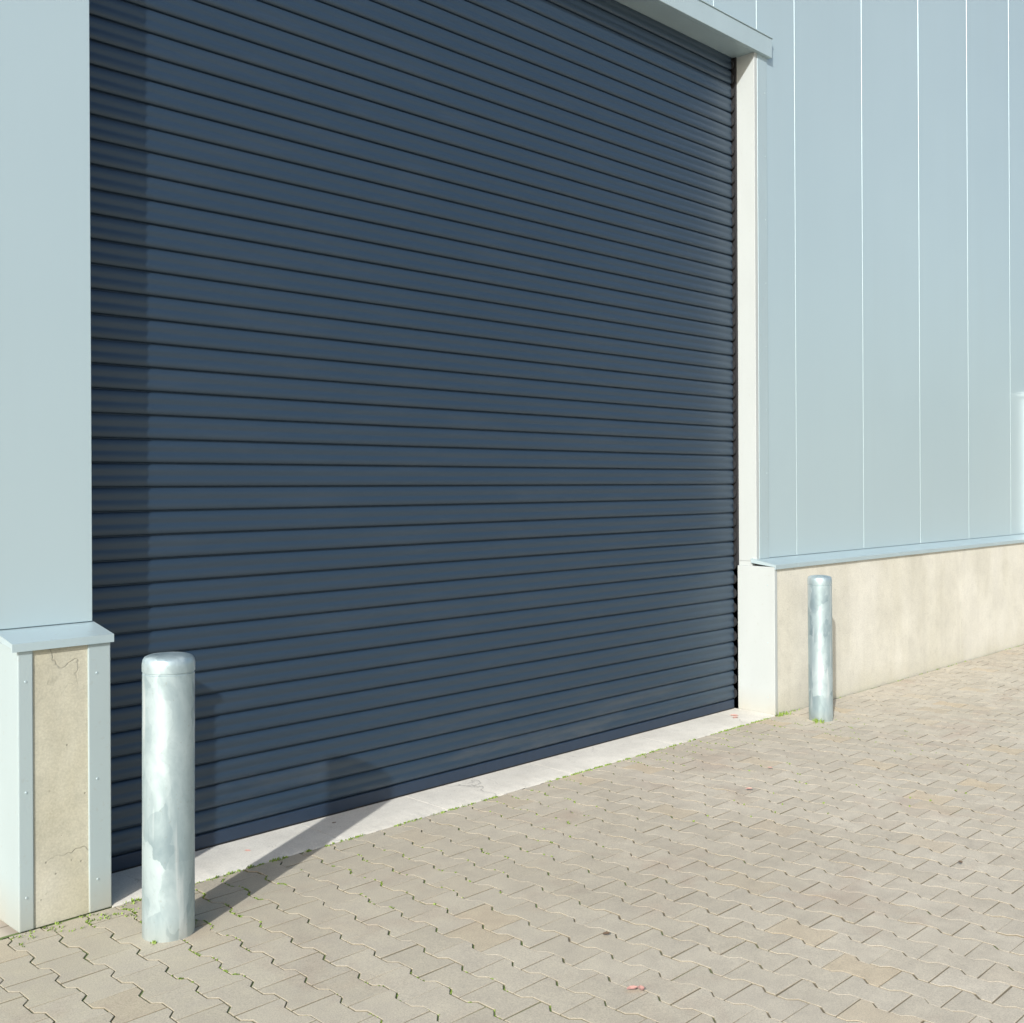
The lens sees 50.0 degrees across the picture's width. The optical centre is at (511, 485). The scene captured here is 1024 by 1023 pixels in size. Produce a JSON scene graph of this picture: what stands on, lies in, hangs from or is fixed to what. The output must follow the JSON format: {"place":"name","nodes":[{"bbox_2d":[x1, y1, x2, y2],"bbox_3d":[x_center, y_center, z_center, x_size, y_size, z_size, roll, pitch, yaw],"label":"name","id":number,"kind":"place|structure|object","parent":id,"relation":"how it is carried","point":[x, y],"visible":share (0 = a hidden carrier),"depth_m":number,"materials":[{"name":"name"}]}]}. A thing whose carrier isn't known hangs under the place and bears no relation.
{"place":"outdoors","nodes":[
{"label":"outdoors","id":0,"kind":"place"},
{"bbox_2d":[0,920,17,937],"bbox_3d":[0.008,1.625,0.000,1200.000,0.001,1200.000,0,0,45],"label":"ground","id":1,"kind":"structure","parent":0,"point":[6,929],"depth_m":4.03,"materials":[{"name":"beige concrete"}]},
{"bbox_2d":[33,645,88,927],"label":"plinth pier","id":2,"kind":"structure","parent":1,"relation":"on","point":[60,784],"depth_m":4.06,"materials":[{"name":"concrete"}]},
{"bbox_2d":[0,642,33,932],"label":"pier corner post","id":3,"kind":"object","parent":2,"relation":"attached to","point":[16,810],"visible":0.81,"depth_m":3.97,"materials":[{"name":"metal"}]},
{"bbox_2d":[0,621,113,652],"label":"sill","id":4,"kind":"structure","parent":2,"relation":"on","point":[24,639],"depth_m":4.08,"materials":[{"name":"paint"}]},
{"bbox_2d":[87,642,111,912],"bbox_3d":[-1.762,1.095,4.356,0.566,1.028,0.088,0,0,45],"label":"pier jamb post","id":5,"kind":"object","parent":2,"relation":"attached to","point":[99,767],"visible":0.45,"depth_m":4.16,"materials":[{"name":"metal"}]},
{"bbox_2d":[111,708,773,907],"bbox_3d":[-0.003,1.614,6.031,0.440,0.052,4.761,0,0,45],"label":"concrete threshold","id":6,"kind":"object","parent":1,"relation":"on","point":[214,861],"visible":0.66,"depth_m":5.49,"materials":[{"name":"beige concrete"}]},
{"bbox_2d":[111,699,733,871],"bbox_3d":[-0.106,1.554,6.096,0.026,0.058,4.772,0,0,45],"label":"shutter bottom rail","id":7,"kind":"object","parent":6,"relation":"on","point":[126,860],"visible":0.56,"depth_m":5.67,"materials":[{"name":"metal"}]},
{"bbox_2d":[89,0,734,856],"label":"roller shutter slats","id":8,"kind":"object","parent":7,"relation":"on","point":[411,390],"visible":0.97,"depth_m":5.63,"materials":[{"name":"paint"}]},
{"bbox_2d":[730,60,736,697],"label":"slat end locks","id":9,"kind":"object","parent":8,"relation":"attached to","point":[734,380],"visible":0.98,"depth_m":7.79,"materials":[{"name":"metal"}]},
{"bbox_2d":[111,708,733,873],"bbox_3d":[-0.107,1.594,6.096,0.020,0.022,4.770,0,0,45],"label":"shutter bottom seal","id":10,"kind":"object","parent":7,"relation":"attached to","point":[421,790],"visible":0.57,"depth_m":5.67,"materials":[{"name":"black rubber"}]},
{"bbox_2d":[732,565,777,715],"bbox_3d":[1.628,1.078,7.794,0.566,1.028,0.036,0,0,45],"label":"jamb","id":11,"kind":"object","parent":1,"relation":"on","point":[757,679],"visible":0.56,"depth_m":7.68,"materials":[{"name":"paint"}]},
{"bbox_2d":[739,561,754,565],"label":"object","id":12,"kind":"object","parent":11,"relation":"on","point":[749,563],"visible":0.36,"depth_m":7.76,"materials":[{"name":"white metal"}]},
{"bbox_2d":[754,550,959,714],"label":"plinth panel","id":13,"kind":"structure","parent":1,"relation":"on","point":[896,618],"depth_m":8.65,"materials":[{"name":"concrete"}]},
{"bbox_2d":[960,543,1023,662],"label":"plinth panel","id":14,"kind":"structure","parent":1,"relation":"on","point":[991,599],"depth_m":10.32,"materials":[{"name":"concrete"}]},
{"bbox_2d":[751,534,1023,569],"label":"sill","id":15,"kind":"structure","parent":14,"relation":"on","point":[791,561],"depth_m":8.82,"materials":[{"name":"paint"}]},
{"bbox_2d":[737,52,758,560],"bbox_3d":[1.574,-1.260,7.860,0.414,3.585,0.038,0,0,45],"label":"jamb upper reveal","id":16,"kind":"object","parent":15,"relation":"on","point":[747,242],"visible":0.48,"depth_m":7.74,"materials":[{"name":"white metal"}]},
{"bbox_2d":[24,93,951,898],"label":"rivets","id":17,"kind":"object","parent":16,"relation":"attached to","point":[96,673],"visible":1,"depth_m":4.15,"materials":[{"name":"paint"}]},
{"bbox_2d":[615,0,752,57],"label":"head soffit","id":18,"kind":"structure","parent":16,"relation":"on","point":[654,10],"depth_m":7.27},
{"bbox_2d":[730,57,738,707],"bbox_3d":[1.579,-0.725,7.818,0.068,4.635,0.016,0,0,45],"label":"guide channel","id":19,"kind":"object","parent":16,"relation":"attached to","point":[735,316],"visible":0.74,"depth_m":7.80,"materials":[{"name":"metal"}]},
{"bbox_2d":[1010,392,1023,534],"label":"cladding window side","id":20,"kind":"structure","parent":15,"relation":"on","point":[1017,452],"depth_m":11.20,"materials":[{"name":"paint"}]},
{"bbox_2d":[0,645,1023,1022],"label":"block paving","id":21,"kind":"structure","parent":0,"point":[840,887],"depth_m":4.18,"materials":[{"name":"concrete"}]},
{"bbox_2d":[142,652,194,942],"bbox_3d":[-1.235,1.130,3.945,0.185,1.053,0.185,0,0,22],"label":"bollard","id":22,"kind":"object","parent":21,"relation":"on","point":[168,796],"visible":0.95,"depth_m":3.87,"materials":[{"name":"metal"}]},
{"bbox_2d":[10,648,1010,1022],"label":"weeds","id":23,"kind":"object","parent":21,"relation":"on","point":[402,854],"visible":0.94,"depth_m":4.68,"materials":[{"name":"green plant"}]},
{"bbox_2d":[245,714,962,989],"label":"fallen leaves","id":24,"kind":"object","parent":21,"relation":"on","point":[640,987],"visible":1,"depth_m":3.89,"materials":[{"name":"brown plant"}]},
{"bbox_2d":[807,575,832,721],"bbox_3d":[2.096,1.124,7.460,0.162,1.031,0.162,-1,0,14],"label":"bollard","id":25,"kind":"object","parent":21,"relation":"on","point":[820,668],"visible":0.94,"depth_m":7.39,"materials":[{"name":"metal"}]},
{"bbox_2d":[653,0,771,58],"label":"head flashing","id":26,"kind":"object","parent":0,"point":[719,22],"visible":1,"depth_m":7.37,"materials":[{"name":"metal"}]},
{"bbox_2d":[700,0,772,38],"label":"head drip","id":27,"kind":"object","parent":26,"relation":"attached to","point":[714,7],"visible":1,"depth_m":7.48},
{"bbox_2d":[757,54,768,558],"bbox_3d":[1.778,-1.269,7.773,0.006,3.570,0.124,0,0,45],"label":"jamb upper face","id":28,"kind":"object","parent":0,"point":[762,307],"visible":1,"depth_m":7.77},
{"bbox_3d":[9.776,-3.454,16.271,0.300,7.950,23.075,0,0,45],"label":"backing wall","id":29,"kind":"object","parent":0,"visible":0},
{"bbox_2d":[756,0,796,557],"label":"cladding panel","id":30,"kind":"structure","parent":29,"relation":"attached to","point":[775,20],"depth_m":7.96,"materials":[{"name":"paint"}]},
{"bbox_2d":[794,0,863,554],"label":"cladding panel","id":31,"kind":"structure","parent":29,"relation":"attached to","point":[828,274],"depth_m":8.45,"materials":[{"name":"paint"}]},
{"bbox_2d":[861,0,919,548],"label":"cladding panel","id":32,"kind":"structure","parent":29,"relation":"attached to","point":[890,278],"depth_m":9.20,"materials":[{"name":"paint"}]},
{"bbox_2d":[918,0,968,542],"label":"cladding panel","id":33,"kind":"structure","parent":29,"relation":"attached to","point":[943,271],"depth_m":9.94,"materials":[{"name":"paint"}]},
{"bbox_2d":[966,0,1010,538],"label":"cladding panel","id":34,"kind":"structure","parent":29,"relation":"attached to","point":[988,260],"depth_m":10.69,"materials":[{"name":"paint"}]},
{"bbox_2d":[1008,0,1023,393],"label":"cladding panel","id":35,"kind":"structure","parent":29,"relation":"attached to","point":[1016,115],"depth_m":11.21,"materials":[{"name":"paint"}]},
{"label":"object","id":36,"kind":"object","parent":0,"visible":0},
{"bbox_3d":[-8.967,-3.394,11.071,19.708,7.922,0.120,0,0,45],"label":"cladding side","id":37,"kind":"object","parent":36,"relation":"attached to","visible":0},
{"bbox_2d":[0,0,91,629],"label":"cladding panel","id":38,"kind":"structure","parent":37,"relation":"attached to","point":[45,449],"depth_m":4.17,"materials":[{"name":"paint"}]},
{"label":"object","id":39,"kind":"object","parent":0,"visible":0},
{"bbox_2d":[703,0,712,4],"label":"cladding over door","id":40,"kind":"structure","parent":39,"relation":"attached to","point":[710,2],"depth_m":7.32,"materials":[{"name":"paint"}]},
{"bbox_2d":[713,0,755,28],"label":"cladding over door","id":41,"kind":"structure","parent":39,"relation":"attached to","point":[744,11],"depth_m":7.60,"materials":[{"name":"paint"}]}
]}

